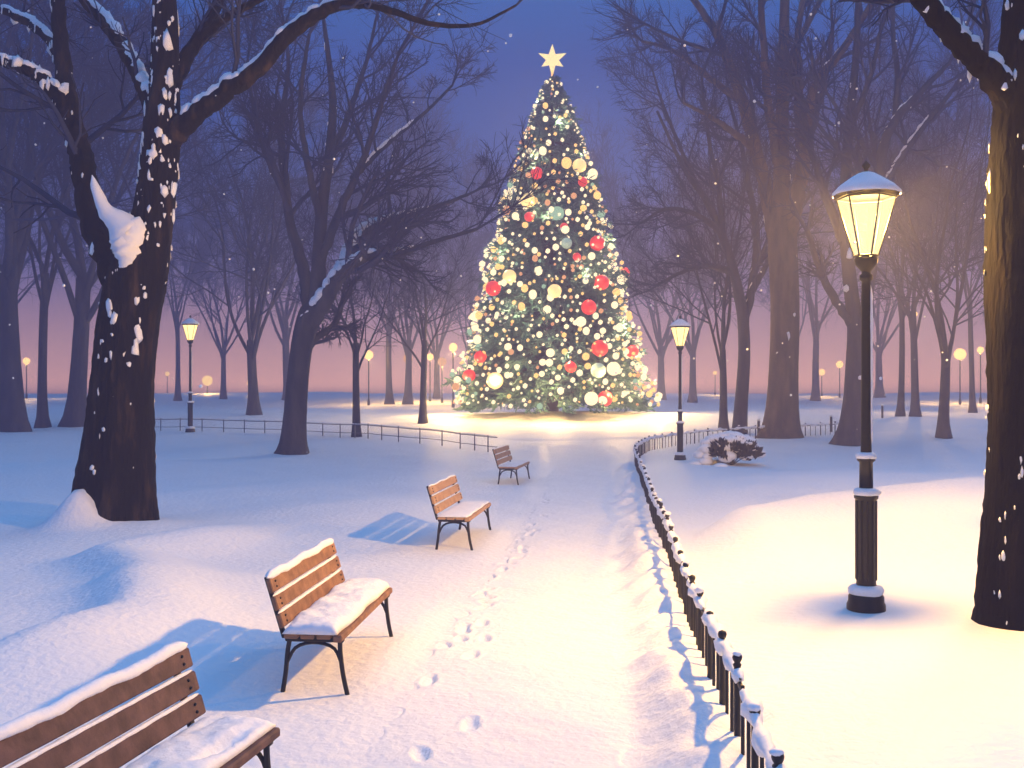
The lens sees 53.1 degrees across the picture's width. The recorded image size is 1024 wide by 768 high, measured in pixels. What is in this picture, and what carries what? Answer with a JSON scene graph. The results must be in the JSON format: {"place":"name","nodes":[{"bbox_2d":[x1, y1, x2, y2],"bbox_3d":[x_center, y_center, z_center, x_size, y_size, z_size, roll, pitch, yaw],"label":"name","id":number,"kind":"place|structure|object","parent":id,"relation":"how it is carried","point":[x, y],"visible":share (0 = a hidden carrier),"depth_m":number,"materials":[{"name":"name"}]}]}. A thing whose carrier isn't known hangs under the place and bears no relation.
{"place":"outdoors","nodes":[
{"label":"outdoors","id":0,"kind":"place"},
{"bbox_2d":[0,10,981,395],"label":"snowflakes","id":1,"kind":"object","parent":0,"point":[560,228],"visible":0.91,"depth_m":12.35,"materials":[{"name":"white"}]},
{"bbox_2d":[0,419,987,440],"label":"path","id":2,"kind":"structure","parent":0,"point":[565,436],"depth_m":42.59,"materials":[{"name":"white snow"}]},
{"bbox_2d":[0,0,1002,393],"label":"sky","id":3,"kind":"structure","parent":0,"point":[497,106],"materials":[{"name":"blue"}]},
{"bbox_2d":[361,443,642,767],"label":"path","id":4,"kind":"structure","parent":0,"point":[525,667],"depth_m":9.05,"materials":[{"name":"white snow"}]},
{"bbox_2d":[0,392,1023,767],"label":"snowy ground","id":5,"kind":"structure","parent":0,"point":[924,670],"depth_m":12.62,"materials":[{"name":"white snow"}]},
{"bbox_2d":[23,357,29,398],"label":"globe lamp","id":6,"kind":"object","parent":5,"relation":"on","point":[26,360],"visible":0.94,"depth_m":95.93,"materials":[{"name":"yellow metal"}]},
{"bbox_2d":[0,47,101,296],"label":"bare tree","id":7,"kind":"object","parent":5,"relation":"on","point":[33,223],"visible":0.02,"depth_m":68.48,"materials":[{"name":"grey plant"}]},
{"bbox_2d":[0,0,149,427],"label":"bare tree","id":8,"kind":"object","parent":5,"relation":"on","point":[44,291],"visible":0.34,"depth_m":47.27,"materials":[{"name":"grey plant"}]},
{"bbox_2d":[0,26,179,303],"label":"bare tree","id":9,"kind":"object","parent":5,"relation":"on","point":[28,258],"visible":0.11,"depth_m":85.35,"materials":[{"name":"brown plant"}]},
{"bbox_2d":[0,0,223,431],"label":"bare tree","id":10,"kind":"object","parent":5,"relation":"on","point":[13,415],"visible":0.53,"depth_m":44.56,"materials":[{"name":"grey plant"}]},
{"bbox_2d":[37,120,219,293],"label":"bare tree","id":11,"kind":"object","parent":5,"relation":"on","point":[128,212],"visible":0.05,"depth_m":122.47,"materials":[{"name":"grey plant"}]},
{"bbox_2d":[0,641,279,767],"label":"park bench","id":12,"kind":"object","parent":5,"relation":"on","point":[228,741],"visible":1,"depth_m":5.27,"materials":[{"name":"brown wood"}]},
{"bbox_2d":[165,372,169,392],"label":"globe lamp","id":13,"kind":"object","parent":5,"relation":"on","point":[167,374],"visible":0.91,"depth_m":149.97,"materials":[{"name":"yellow metal"}]},
{"bbox_2d":[0,0,343,426],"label":"bare tree","id":14,"kind":"object","parent":5,"relation":"on","point":[74,413],"visible":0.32,"depth_m":47.81,"materials":[{"name":"grey plant"}]},
{"bbox_2d":[120,114,244,400],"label":"bare tree","id":15,"kind":"object","parent":5,"relation":"on","point":[177,324],"visible":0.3,"depth_m":96.14,"materials":[{"name":"grey plant"}]},
{"bbox_2d":[181,315,198,431],"bbox_3d":[-13.364,-0.312,42.542,0.717,5.098,0.724,0,0,38],"label":"street lamp","id":16,"kind":"object","parent":5,"relation":"on","point":[190,325],"visible":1,"depth_m":42.45,"materials":[{"name":"black metal"}]},
{"bbox_2d":[202,375,212,393],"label":"globe lamp","id":17,"kind":"object","parent":5,"relation":"on","point":[207,380],"visible":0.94,"depth_m":129.61,"materials":[{"name":"glass"}]},
{"bbox_2d":[129,118,296,398],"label":"bare tree","id":18,"kind":"object","parent":5,"relation":"on","point":[223,352],"visible":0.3,"depth_m":103.96,"materials":[{"name":"grey plant"}]},
{"bbox_2d":[0,0,522,520],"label":"snowy tree","id":19,"kind":"object","parent":5,"relation":"on","point":[130,256],"visible":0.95,"depth_m":16.75,"materials":[{"name":"brown plant"}]},
{"bbox_2d":[138,71,386,399],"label":"bare tree","id":20,"kind":"object","parent":5,"relation":"on","point":[286,329],"visible":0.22,"depth_m":97.20,"materials":[{"name":"grey plant"}]},
{"bbox_2d":[117,3,462,414],"bbox_3d":[-13.373,-9.186,56.766,16.438,22.536,15.972,0,0,22],"label":"bare tree","id":21,"kind":"object","parent":5,"relation":"on","point":[254,319],"visible":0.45,"depth_m":56.12,"materials":[{"name":"grey plant"}]},
{"bbox_2d":[155,418,496,451],"bbox_3d":[-7.963,1.959,40.130,18.868,1.106,2.206,0,0,32],"label":"wire fence","id":22,"kind":"object","parent":5,"relation":"on","point":[368,433],"visible":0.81,"depth_m":40.00,"materials":[{"name":"grey metal"}]},
{"bbox_2d":[264,538,392,694],"bbox_3d":[-1.532,1.946,8.886,0.681,0.981,1.921,0,0,5],"label":"park bench","id":23,"kind":"object","parent":5,"relation":"on","point":[341,611],"visible":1,"depth_m":8.49,"materials":[{"name":"brown wood"}]},
{"bbox_2d":[273,174,448,436],"bbox_3d":[-6.036,-2.898,40.895,7.610,10.693,8.191,0,0,-25],"label":"bare tree","id":24,"kind":"object","parent":5,"relation":"on","point":[355,346],"visible":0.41,"depth_m":40.80,"materials":[{"name":"grey plant"}]},
{"bbox_2d":[365,350,372,404],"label":"globe lamp","id":25,"kind":"object","parent":5,"relation":"on","point":[369,355],"visible":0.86,"depth_m":83.92,"materials":[{"name":"yellow metal"}]},
{"bbox_2d":[300,86,461,404],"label":"bare tree","id":26,"kind":"object","parent":5,"relation":"on","point":[389,398],"visible":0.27,"depth_m":84.09,"materials":[{"name":"grey plant"}]},
{"bbox_2d":[295,67,483,403],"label":"bare tree","id":27,"kind":"object","parent":5,"relation":"on","point":[408,397],"visible":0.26,"depth_m":85.94,"materials":[{"name":"grey plant"}]},
{"bbox_2d":[197,0,584,454],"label":"bare tree","id":28,"kind":"object","parent":5,"relation":"on","point":[320,290],"visible":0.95,"depth_m":33.49,"materials":[{"name":"grey plant"}]},
{"bbox_2d":[294,127,507,398],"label":"bare tree","id":29,"kind":"object","parent":5,"relation":"on","point":[436,391],"visible":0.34,"depth_m":97.20,"materials":[{"name":"grey plant"}]},
{"bbox_2d":[329,191,514,423],"bbox_3d":[-4.479,-3.401,48.791,8.411,11.256,9.054,0,0,29],"label":"bare tree","id":30,"kind":"object","parent":5,"relation":"on","point":[422,417],"visible":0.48,"depth_m":48.39,"materials":[{"name":"grey plant"}]},
{"bbox_2d":[427,353,432,401],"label":"globe lamp","id":31,"kind":"object","parent":5,"relation":"on","point":[430,356],"visible":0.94,"depth_m":91.96,"materials":[{"name":"yellow metal"}]},
{"bbox_2d":[438,357,445,402],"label":"globe lamp","id":32,"kind":"object","parent":5,"relation":"on","point":[441,361],"visible":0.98,"depth_m":87.91,"materials":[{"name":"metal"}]},
{"bbox_2d":[449,343,456,407],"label":"globe lamp","id":33,"kind":"object","parent":5,"relation":"on","point":[452,347],"visible":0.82,"depth_m":73.95,"materials":[{"name":"yellow metal"}]},
{"bbox_2d":[426,475,490,549],"bbox_3d":[-0.783,1.946,15.759,0.695,0.966,1.959,0,0,8],"label":"park bench","id":34,"kind":"object","parent":5,"relation":"on","point":[459,513],"visible":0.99,"depth_m":15.38,"materials":[{"name":"brown wood"}]},
{"bbox_2d":[396,116,556,385],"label":"bare tree","id":35,"kind":"object","parent":5,"relation":"on","point":[487,240],"visible":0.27,"depth_m":102.65,"materials":[{"name":"grey plant"}]},
{"bbox_2d":[492,445,529,484],"bbox_3d":[0.000,2.022,25.611,0.667,0.923,1.882,0,0,10],"label":"park bench","id":36,"kind":"object","parent":5,"relation":"on","point":[511,466],"visible":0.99,"depth_m":25.27,"materials":[{"name":"brown wood"}]},
{"bbox_2d":[439,73,657,413],"bbox_3d":[1.901,-7.004,52.134,11.106,17.386,11.078,0,0,0],"label":"christmas tree","id":37,"kind":"object","parent":5,"relation":"on","point":[526,370],"visible":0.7,"depth_m":50.16,"materials":[{"name":"green plant"}]},
{"bbox_2d":[463,368,475,380],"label":"bauble","id":38,"kind":"object","parent":37,"relation":"attached to","point":[469,372],"visible":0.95,"depth_m":49.36,"materials":[{"name":"red"}]},
{"bbox_2d":[474,349,486,362],"bbox_3d":[-1.518,-1.346,49.225,0.606,0.672,0.606,0,0,0],"label":"bauble","id":39,"kind":"object","parent":37,"relation":"attached to","point":[479,357],"visible":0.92,"depth_m":49.01,"materials":[{"name":"red"}]},
{"bbox_2d":[486,279,500,295],"bbox_3d":[-0.914,-4.694,49.855,0.749,0.832,0.749,0,0,0],"label":"bauble","id":40,"kind":"object","parent":37,"relation":"attached to","point":[494,285],"visible":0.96,"depth_m":49.60,"materials":[{"name":"red"}]},
{"bbox_2d":[487,370,502,388],"bbox_3d":[-0.800,-0.203,48.010,0.787,0.874,0.787,0,0,0],"label":"globe ornament","id":41,"kind":"object","parent":37,"relation":"attached to","point":[494,379],"visible":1,"depth_m":47.74,"materials":[{"name":"gold"}]},
{"bbox_2d":[502,268,515,282],"bbox_3d":[-0.123,-5.201,49.184,0.672,0.746,0.672,0,0,0],"label":"globe ornament","id":42,"kind":"object","parent":37,"relation":"attached to","point":[509,275],"visible":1,"depth_m":48.94,"materials":[{"name":"gold"}]},
{"bbox_2d":[521,191,534,207],"bbox_3d":[0.789,-8.970,49.837,0.749,0.832,0.749,0,0,0],"label":"globe ornament","id":43,"kind":"object","parent":37,"relation":"attached to","point":[527,201],"visible":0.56,"depth_m":49.57,"materials":[{"name":"gold"}]},
{"bbox_2d":[524,211,533,221],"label":"bauble","id":44,"kind":"object","parent":37,"relation":"attached to","point":[528,216],"visible":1,"depth_m":49.38,"materials":[{"name":"red glass"}]},
{"bbox_2d":[530,165,542,179],"bbox_3d":[1.210,-10.342,50.079,0.616,0.684,0.616,0,0,0],"label":"bauble","id":45,"kind":"object","parent":37,"relation":"attached to","point":[540,173],"visible":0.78,"depth_m":49.87,"materials":[{"name":"red glass"}]},
{"bbox_2d":[539,44,565,90],"bbox_3d":[2.050,-16.090,52.000,1.450,2.353,0.320,0,0,0],"label":"star topper","id":46,"kind":"object","parent":37,"relation":"attached to","point":[552,58],"visible":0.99,"depth_m":51.95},
{"bbox_2d":[548,282,561,297],"bbox_3d":[2.012,-4.422,48.283,0.660,0.732,0.660,0,0,0],"label":"globe ornament","id":47,"kind":"object","parent":37,"relation":"attached to","point":[554,290],"visible":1,"depth_m":48.05,"materials":[{"name":"gold"}]},
{"bbox_2d":[449,78,661,408],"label":"string lights","id":48,"kind":"object","parent":37,"relation":"attached to","point":[477,315],"visible":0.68,"depth_m":49.45},
{"bbox_2d":[550,205,563,219],"bbox_3d":[2.179,-8.259,49.334,0.674,0.748,0.674,0,0,0],"label":"globe ornament","id":49,"kind":"object","parent":37,"relation":"attached to","point":[555,212],"visible":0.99,"depth_m":49.10,"materials":[{"name":"glass"}]},
{"bbox_2d":[561,236,571,248],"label":"globe ornament","id":50,"kind":"object","parent":37,"relation":"attached to","point":[566,242],"visible":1,"depth_m":48.79,"materials":[{"name":"blue"}]},
{"bbox_2d":[565,360,575,371],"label":"bauble","id":51,"kind":"object","parent":37,"relation":"attached to","point":[570,366],"visible":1,"depth_m":47.16,"materials":[{"name":"red"}]},
{"bbox_2d":[573,252,580,260],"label":"bauble","id":52,"kind":"object","parent":37,"relation":"attached to","point":[576,256],"visible":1,"depth_m":48.80,"materials":[{"name":"red"}]},
{"bbox_2d":[572,157,585,172],"bbox_3d":[3.332,-10.834,50.606,0.692,0.768,0.692,0,0,0],"label":"globe ornament","id":53,"kind":"object","parent":37,"relation":"attached to","point":[579,163],"visible":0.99,"depth_m":50.36,"materials":[{"name":"gold metal"}]},
{"bbox_2d":[578,176,586,186],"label":"bauble","id":54,"kind":"object","parent":37,"relation":"attached to","point":[583,180],"visible":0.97,"depth_m":50.26,"materials":[{"name":"red glass"}]},
{"bbox_2d":[581,298,595,314],"bbox_3d":[3.643,-3.683,48.573,0.730,0.811,0.730,0,0,0],"label":"bauble","id":55,"kind":"object","parent":37,"relation":"attached to","point":[588,306],"visible":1,"depth_m":48.32,"materials":[{"name":"red"}]},
{"bbox_2d":[584,390,597,404],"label":"globe ornament","id":56,"kind":"object","parent":37,"relation":"attached to","point":[591,397],"visible":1,"depth_m":46.97,"materials":[{"name":"glass"}]},
{"bbox_2d":[590,234,604,250],"bbox_3d":[4.156,-6.899,49.877,0.750,0.832,0.750,0,0,0],"label":"bauble","id":57,"kind":"object","parent":37,"relation":"attached to","point":[597,243],"visible":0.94,"depth_m":49.61,"materials":[{"name":"red glass"}]},
{"bbox_2d":[591,361,605,377],"bbox_3d":[4.024,-0.677,47.811,0.719,0.798,0.719,0,0,0],"label":"globe ornament","id":58,"kind":"object","parent":37,"relation":"attached to","point":[598,369],"visible":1,"depth_m":47.56,"materials":[{"name":"white glass"}]},
{"bbox_2d":[592,338,607,355],"bbox_3d":[4.141,-1.732,48.249,0.791,0.878,0.791,0,0,0],"label":"bauble","id":59,"kind":"object","parent":37,"relation":"attached to","point":[600,347],"visible":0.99,"depth_m":47.97,"materials":[{"name":"red"}]},
{"bbox_2d":[594,273,608,289],"bbox_3d":[4.320,-4.937,49.374,0.742,0.824,0.742,0,0,0],"label":"bauble","id":60,"kind":"object","parent":37,"relation":"attached to","point":[602,281],"visible":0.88,"depth_m":49.10,"materials":[{"name":"red"}]},
{"bbox_2d":[598,389,612,405],"bbox_3d":[4.318,0.634,47.537,0.715,0.793,0.715,0,0,0],"label":"bauble","id":61,"kind":"object","parent":37,"relation":"attached to","point":[606,394],"visible":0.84,"depth_m":47.32,"materials":[{"name":"red glass"}]},
{"bbox_2d":[607,360,620,375],"bbox_3d":[4.798,-0.762,48.385,0.661,0.734,0.661,0,0,0],"label":"globe ornament","id":62,"kind":"object","parent":37,"relation":"attached to","point":[613,366],"visible":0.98,"depth_m":48.15,"materials":[{"name":"white glass"}]},
{"bbox_2d":[627,344,638,356],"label":"bauble","id":63,"kind":"object","parent":37,"relation":"attached to","point":[632,348],"visible":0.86,"depth_m":49.81,"materials":[{"name":"red"}]},
{"bbox_2d":[540,93,762,399],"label":"bare tree","id":64,"kind":"object","parent":5,"relation":"on","point":[660,341],"visible":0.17,"depth_m":97.88,"materials":[{"name":"grey plant"}]},
{"bbox_2d":[555,69,772,402],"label":"bare tree","id":65,"kind":"object","parent":5,"relation":"on","point":[691,350],"visible":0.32,"depth_m":83.76,"materials":[{"name":"grey plant"}]},
{"bbox_2d":[669,316,690,459],"bbox_3d":[5.255,0.213,31.999,0.670,4.720,0.664,0,0,-23],"label":"street lamp","id":66,"kind":"object","parent":5,"relation":"on","point":[679,327],"visible":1,"depth_m":31.91,"materials":[{"name":"black metal"}]},
{"bbox_2d":[596,5,817,430],"bbox_3d":[8.928,-7.218,43.842,9.504,19.156,9.780,0,0,40],"label":"bare tree","id":67,"kind":"object","parent":5,"relation":"on","point":[723,409],"visible":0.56,"depth_m":43.93,"materials":[{"name":"grey plant"}]},
{"bbox_2d":[713,371,716,394],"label":"globe lamp","id":68,"kind":"object","parent":5,"relation":"on","point":[714,372],"visible":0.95,"depth_m":129.94,"materials":[{"name":"yellow metal"}]},
{"bbox_2d":[688,431,765,466],"bbox_3d":[6.257,1.893,29.453,2.135,1.089,1.939,0,0,-35],"label":"evergreen shrub","id":69,"kind":"object","parent":5,"relation":"on","point":[728,447],"visible":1,"depth_m":29.10,"materials":[{"name":"white plant"}]},
{"bbox_2d":[633,421,838,767],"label":"iron fence","id":70,"kind":"object","parent":5,"relation":"on","point":[708,630],"visible":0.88,"depth_m":8.14,"materials":[{"name":"black metal"}]},
{"bbox_2d":[592,0,882,433],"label":"bare tree","id":71,"kind":"object","parent":5,"relation":"on","point":[744,306],"visible":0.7,"depth_m":42.73,"materials":[{"name":"brown plant"}]},
{"bbox_2d":[581,0,928,438],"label":"bare tree","id":72,"kind":"object","parent":5,"relation":"on","point":[781,419],"visible":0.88,"depth_m":40.11,"materials":[{"name":"brown plant"}]},
{"bbox_2d":[757,419,759,433],"bbox_3d":[9.897,1.858,41.091,0.153,0.930,0.166,0,0,0],"label":"fence stake","id":73,"kind":"object","parent":5,"relation":"on","point":[758,424],"visible":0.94,"depth_m":41.04,"materials":[{"name":"black metal"}]},
{"bbox_2d":[662,105,864,336],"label":"bare tree","id":74,"kind":"object","parent":5,"relation":"on","point":[765,301],"visible":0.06,"depth_m":121.78,"materials":[{"name":"grey plant"}]},
{"bbox_2d":[819,369,824,395],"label":"globe lamp","id":75,"kind":"object","parent":5,"relation":"on","point":[821,372],"visible":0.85,"depth_m":119.87,"materials":[{"name":"yellow metal"}]},
{"bbox_2d":[829,415,832,431],"bbox_3d":[13.417,1.745,43.053,0.148,0.929,0.153,0,0,0],"label":"fence stake","id":76,"kind":"object","parent":5,"relation":"on","point":[831,428],"visible":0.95,"depth_m":43.01,"materials":[{"name":"black metal"}]},
{"bbox_2d":[738,64,930,400],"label":"bare tree","id":77,"kind":"object","parent":5,"relation":"on","point":[816,323],"visible":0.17,"depth_m":95.31,"materials":[{"name":"grey plant"}]},
{"bbox_2d":[836,361,842,397],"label":"globe lamp","id":78,"kind":"object","parent":5,"relation":"on","point":[839,364],"visible":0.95,"depth_m":109.91,"materials":[{"name":"yellow metal"}]},
{"bbox_2d":[832,161,901,613],"bbox_3d":[3.570,0.109,10.316,0.670,4.720,0.664,0,0,-7],"label":"street lamp","id":79,"kind":"object","parent":5,"relation":"on","point":[865,592],"visible":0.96,"depth_m":10.25,"materials":[{"name":"black metal"}]},
{"bbox_2d":[746,0,1000,446],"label":"bare tree","id":80,"kind":"object","parent":5,"relation":"on","point":[848,432],"visible":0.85,"depth_m":36.81,"materials":[{"name":"brown plant"}]},
{"bbox_2d":[768,59,990,397],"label":"bare tree","id":81,"kind":"object","parent":5,"relation":"on","point":[879,392],"visible":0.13,"depth_m":105.61,"materials":[{"name":"grey plant"}]},
{"bbox_2d":[794,0,1001,416],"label":"bare tree","id":82,"kind":"object","parent":5,"relation":"on","point":[915,409],"visible":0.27,"depth_m":53.59,"materials":[{"name":"grey plant"}]},
{"bbox_2d":[805,0,1002,438],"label":"bare tree","id":83,"kind":"object","parent":5,"relation":"on","point":[943,429],"visible":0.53,"depth_m":40.79,"materials":[{"name":"grey plant"}]},
{"bbox_2d":[843,19,988,416],"bbox_3d":[21.932,-9.134,55.337,8.311,22.388,7.821,0,0,32],"label":"bare tree","id":84,"kind":"object","parent":5,"relation":"on","point":[900,410],"visible":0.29,"depth_m":55.17,"materials":[{"name":"grey plant"}]},
{"bbox_2d":[827,0,1023,630],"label":"snowy tree","id":85,"kind":"object","parent":5,"relation":"on","point":[999,581],"visible":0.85,"depth_m":9.38,"materials":[{"name":"black plant"}]},
{"bbox_2d":[872,71,991,325],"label":"bare tree","id":86,"kind":"object","parent":5,"relation":"on","point":[960,159],"visible":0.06,"depth_m":86.02,"materials":[{"name":"grey plant"}]},
{"bbox_2d":[901,37,997,412],"bbox_3d":[27.154,-9.443,61.745,7.763,22.962,8.249,0,0,24],"label":"bare tree","id":87,"kind":"object","parent":5,"relation":"on","point":[972,408],"visible":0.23,"depth_m":60.77,"materials":[{"name":"grey plant"}]},
{"bbox_2d":[932,88,986,279],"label":"bare tree","id":88,"kind":"object","parent":5,"relation":"on","point":[964,191],"visible":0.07,"depth_m":95.70,"materials":[{"name":"grey plant"}]},
{"bbox_2d":[954,348,965,404],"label":"globe lamp","id":89,"kind":"object","parent":5,"relation":"on","point":[959,354],"visible":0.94,"depth_m":83.90,"materials":[{"name":"yellow metal"}]},
{"bbox_2d":[977,347,983,402],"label":"globe lamp","id":90,"kind":"object","parent":5,"relation":"on","point":[980,350],"visible":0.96,"depth_m":85.95,"materials":[{"name":"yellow metal"}]}
]}

